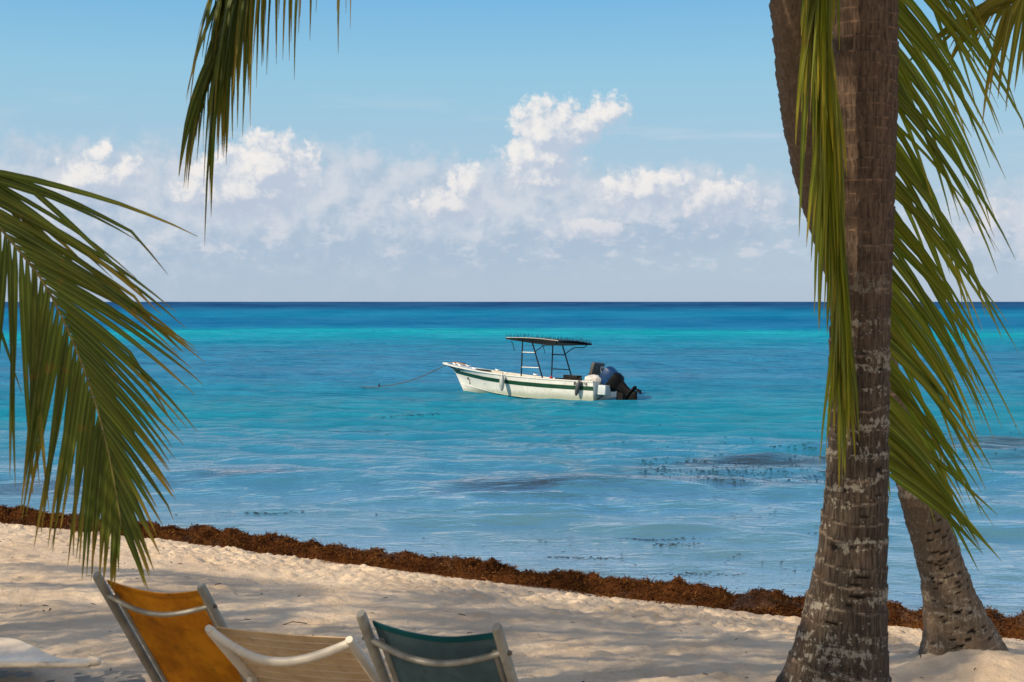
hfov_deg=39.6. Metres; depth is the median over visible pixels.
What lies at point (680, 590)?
seaweed
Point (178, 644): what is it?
beach chair
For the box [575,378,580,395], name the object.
fender
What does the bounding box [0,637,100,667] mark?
deck chair
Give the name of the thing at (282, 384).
sea
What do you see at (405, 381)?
mooring line
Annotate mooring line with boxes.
[365,365,446,387]
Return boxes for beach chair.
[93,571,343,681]
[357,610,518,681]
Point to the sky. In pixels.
(445, 150)
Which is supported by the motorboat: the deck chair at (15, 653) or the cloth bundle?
the cloth bundle
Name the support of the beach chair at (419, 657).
on the sand
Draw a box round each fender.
[499,372,504,390]
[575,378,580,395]
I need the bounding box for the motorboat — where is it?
[442,334,641,400]
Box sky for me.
[0,0,1023,301]
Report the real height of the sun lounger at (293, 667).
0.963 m
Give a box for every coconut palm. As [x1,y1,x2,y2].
[179,0,1023,681]
[769,0,1023,654]
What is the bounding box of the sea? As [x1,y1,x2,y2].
[0,302,1023,616]
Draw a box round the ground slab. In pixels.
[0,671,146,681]
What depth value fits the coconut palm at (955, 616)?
9.77 m
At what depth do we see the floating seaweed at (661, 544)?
20.56 m
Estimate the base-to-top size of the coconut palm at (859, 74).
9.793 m
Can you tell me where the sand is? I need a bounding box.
[0,522,1023,681]
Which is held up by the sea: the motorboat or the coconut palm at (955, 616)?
the motorboat
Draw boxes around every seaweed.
[0,504,1023,640]
[178,394,1018,587]
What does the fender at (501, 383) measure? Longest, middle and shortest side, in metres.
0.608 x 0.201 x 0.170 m
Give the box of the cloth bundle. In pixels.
[585,374,601,384]
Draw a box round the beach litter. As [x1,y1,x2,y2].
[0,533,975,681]
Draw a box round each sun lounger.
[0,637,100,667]
[205,625,393,681]

